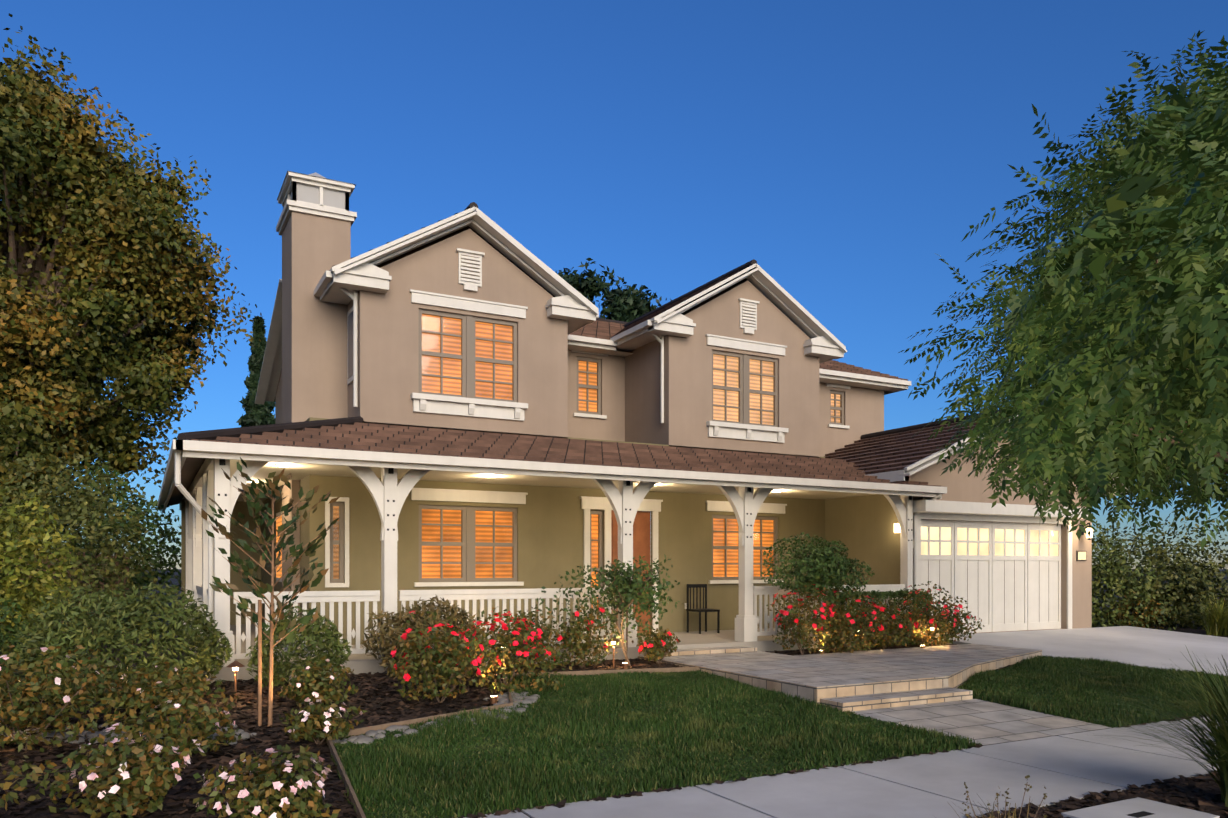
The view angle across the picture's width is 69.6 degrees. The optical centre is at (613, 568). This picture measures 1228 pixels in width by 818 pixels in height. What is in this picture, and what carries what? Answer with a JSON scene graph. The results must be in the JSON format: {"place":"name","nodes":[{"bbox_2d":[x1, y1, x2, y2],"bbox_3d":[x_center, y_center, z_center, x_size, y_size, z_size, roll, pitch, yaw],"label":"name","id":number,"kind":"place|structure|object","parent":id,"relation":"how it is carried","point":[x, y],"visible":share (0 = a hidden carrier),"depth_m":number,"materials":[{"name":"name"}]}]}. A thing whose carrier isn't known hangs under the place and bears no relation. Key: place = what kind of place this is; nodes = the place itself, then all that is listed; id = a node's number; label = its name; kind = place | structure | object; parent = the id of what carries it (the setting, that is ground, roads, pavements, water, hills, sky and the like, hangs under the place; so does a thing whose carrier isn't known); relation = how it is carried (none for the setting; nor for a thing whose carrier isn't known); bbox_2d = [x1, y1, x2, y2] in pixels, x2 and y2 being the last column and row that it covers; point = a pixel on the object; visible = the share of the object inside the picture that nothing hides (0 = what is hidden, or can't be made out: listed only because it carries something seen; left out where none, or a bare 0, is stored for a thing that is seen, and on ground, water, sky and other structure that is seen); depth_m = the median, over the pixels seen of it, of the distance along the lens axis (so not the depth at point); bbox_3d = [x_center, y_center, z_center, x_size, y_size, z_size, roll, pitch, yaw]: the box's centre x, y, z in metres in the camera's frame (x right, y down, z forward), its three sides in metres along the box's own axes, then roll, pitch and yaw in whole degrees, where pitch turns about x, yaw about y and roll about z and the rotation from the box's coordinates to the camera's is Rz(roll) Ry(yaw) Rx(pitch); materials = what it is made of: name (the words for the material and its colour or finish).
{"place":"outdoors","nodes":[
{"label":"outdoors","id":0,"kind":"place"},
{"bbox_2d":[181,219,899,645],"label":"house","id":1,"kind":"structure","parent":0,"point":[461,331],"depth_m":16.37,"materials":[{"name":"beige paint"}]},
{"bbox_2d":[276,171,356,623],"bbox_3d":[-5.336,-2.666,15.809,1.160,8.840,1.380,0,0,-28],"label":"chimney","id":2,"kind":"object","parent":1,"relation":"attached to","point":[317,218],"visible":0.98,"depth_m":15.27,"materials":[{"name":"paint"}]},
{"bbox_2d":[157,207,946,625],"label":"house trim","id":3,"kind":"structure","parent":1,"relation":"attached to","point":[345,283],"depth_m":15.07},
{"bbox_2d":[247,464,780,491],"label":"ceiling lights","id":4,"kind":"object","parent":3,"relation":"attached to","point":[280,465],"visible":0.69,"depth_m":14.31,"materials":[{"name":"white"}]},
{"bbox_2d":[177,202,1098,487],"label":"roofs","id":5,"kind":"structure","parent":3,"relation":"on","point":[881,452],"depth_m":15.60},
{"bbox_2d":[894,523,899,532],"bbox_3d":[5.579,-0.795,17.387,0.103,0.180,0.100,0,0,-28],"label":"wall lantern","id":6,"kind":"object","parent":3,"relation":"attached to","point":[897,528],"visible":0.8,"depth_m":17.34,"materials":[{"name":"white"}]},
{"bbox_2d":[0,569,1227,817],"bbox_3d":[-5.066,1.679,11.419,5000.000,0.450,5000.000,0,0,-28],"label":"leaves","id":7,"kind":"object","parent":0,"point":[454,701],"depth_m":8.13,"materials":[{"name":"plant"}]},
{"bbox_2d":[0,551,128,633],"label":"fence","id":8,"kind":"object","parent":7,"relation":"on","point":[116,562],"visible":0.06,"depth_m":19.36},
{"bbox_2d":[0,391,143,557],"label":"bush","id":9,"kind":"object","parent":7,"relation":"on","point":[10,435],"depth_m":19.24,"materials":[{"name":"green plant"}]},
{"bbox_2d":[1,724,256,746],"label":"river rocks","id":10,"kind":"object","parent":7,"relation":"on","point":[244,735],"visible":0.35,"depth_m":8.06,"materials":[{"name":"stone"}]},
{"bbox_2d":[0,13,261,508],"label":"tree","id":11,"kind":"object","parent":7,"relation":"on","point":[131,203],"depth_m":23.06,"materials":[{"name":"green plant"}]},
{"bbox_2d":[236,316,274,426],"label":"cypress tree","id":12,"kind":"object","parent":7,"relation":"on","point":[257,414],"visible":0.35,"depth_m":58.69,"materials":[{"name":"green plant"}]},
{"bbox_2d":[332,691,539,743],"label":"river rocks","id":13,"kind":"object","parent":7,"relation":"on","point":[501,699],"visible":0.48,"depth_m":8.81,"materials":[{"name":"stone"}]},
{"bbox_2d":[0,461,931,687],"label":"shrubs","id":14,"kind":"object","parent":7,"relation":"on","point":[823,560],"visible":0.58,"depth_m":14.85,"materials":[{"name":"green plant"}]},
{"bbox_2d":[0,579,983,817],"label":"rose bushes","id":15,"kind":"object","parent":7,"relation":"on","point":[155,779],"visible":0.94,"depth_m":7.83,"materials":[{"name":"green plant"}]},
{"bbox_2d":[0,647,362,817],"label":"white flowers","id":16,"kind":"object","parent":15,"relation":"attached to","point":[278,785],"visible":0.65,"depth_m":5.89,"materials":[{"name":"white plant"}]},
{"bbox_2d":[391,584,975,680],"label":"red flowers","id":17,"kind":"object","parent":15,"relation":"attached to","point":[406,677],"visible":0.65,"depth_m":11.96,"materials":[{"name":"red plant"}]},
{"bbox_2d":[0,474,1043,817],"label":"plant stems","id":18,"kind":"object","parent":7,"relation":"on","point":[270,694],"visible":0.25,"depth_m":8.70,"materials":[{"name":"brown plant"}]},
{"bbox_2d":[201,457,340,643],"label":"sapling leaves","id":19,"kind":"object","parent":18,"relation":"on","point":[257,495],"visible":0.98,"depth_m":8.62,"materials":[{"name":"green plant"}]},
{"bbox_2d":[179,440,913,682],"bbox_3d":[-2.492,0.044,19.511,12.465,3.420,12.150,0,0,-28],"label":"porch","id":20,"kind":"object","parent":7,"relation":"on","point":[389,494],"visible":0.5,"depth_m":13.52,"materials":[{"name":"white wood"}]},
{"bbox_2d":[226,625,937,705],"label":"garden lights","id":21,"kind":"object","parent":7,"relation":"on","point":[235,665],"visible":0.46,"depth_m":9.96,"materials":[{"name":"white metal"}]},
{"bbox_2d":[0,591,1173,688],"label":"autumn shrub leaves","id":22,"kind":"object","parent":7,"relation":"on","point":[1135,614],"visible":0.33,"depth_m":21.33,"materials":[{"name":"plant"}]},
{"bbox_2d":[12,518,1179,704],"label":"bushes","id":23,"kind":"object","parent":7,"relation":"on","point":[207,642],"visible":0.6,"depth_m":10.22,"materials":[{"name":"green plant"}]},
{"bbox_2d":[0,643,1227,817],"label":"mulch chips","id":24,"kind":"object","parent":7,"relation":"on","point":[1201,791],"visible":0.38,"depth_m":7.57,"materials":[{"name":"brown wood"}]},
{"bbox_2d":[1077,645,1227,809],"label":"ornamental grass","id":25,"kind":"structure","parent":24,"relation":"on","point":[1219,735],"depth_m":6.59,"materials":[{"name":"green plant"}]},
{"bbox_2d":[0,431,1227,648],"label":"bushes","id":26,"kind":"object","parent":7,"relation":"on","point":[1188,587],"visible":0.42,"depth_m":18.16,"materials":[{"name":"green plant"}]},
{"bbox_2d":[0,487,1227,666],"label":"bush","id":27,"kind":"object","parent":7,"relation":"on","point":[1217,621],"visible":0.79,"depth_m":12.82,"materials":[{"name":"green plant"}]},
{"bbox_2d":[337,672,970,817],"bbox_3d":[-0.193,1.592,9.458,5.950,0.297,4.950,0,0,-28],"label":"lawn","id":28,"kind":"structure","parent":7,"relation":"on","point":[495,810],"depth_m":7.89,"materials":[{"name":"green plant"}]},
{"bbox_2d":[360,590,1227,817],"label":"dry grass shrubs","id":29,"kind":"object","parent":7,"relation":"on","point":[386,633],"visible":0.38,"depth_m":11.56,"materials":[{"name":"plant"}]},
{"bbox_2d":[867,415,1129,634],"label":"garage","id":30,"kind":"structure","parent":7,"relation":"on","point":[1015,564],"depth_m":18.47,"materials":[{"name":"paint"}]},
{"bbox_2d":[556,258,671,321],"bbox_3d":[-1.577,-5.173,35.642,7.138,14.255,8.078,0,0,-28],"label":"tree","id":31,"kind":"object","parent":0,"point":[627,304],"depth_m":33.80,"materials":[{"name":"green plant"}]},
{"bbox_2d":[0,0,1227,568],"label":"sky","id":32,"kind":"structure","parent":0,"point":[837,147],"materials":[{"name":"blue"}]},
{"bbox_2d":[327,669,981,817],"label":"lawn","id":33,"kind":"structure","parent":0,"point":[823,737],"depth_m":8.32,"materials":[{"name":"green plant"}]},
{"bbox_2d":[326,626,1227,817],"bbox_3d":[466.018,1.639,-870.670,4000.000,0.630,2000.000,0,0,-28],"label":"paved walkway","id":34,"kind":"structure","parent":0,"point":[916,686],"depth_m":8.76,"materials":[{"name":"concrete"},{"name":"stone pavers"},{"name":"brick"}]},
{"bbox_2d":[899,30,1227,549],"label":"tree","id":35,"kind":"object","parent":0,"point":[1114,338],"depth_m":6.81,"materials":[{"name":"green plant"}]},
{"bbox_2d":[957,655,1227,727],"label":"lawn","id":36,"kind":"structure","parent":0,"point":[1057,678],"depth_m":11.95,"materials":[{"name":"green plant"}]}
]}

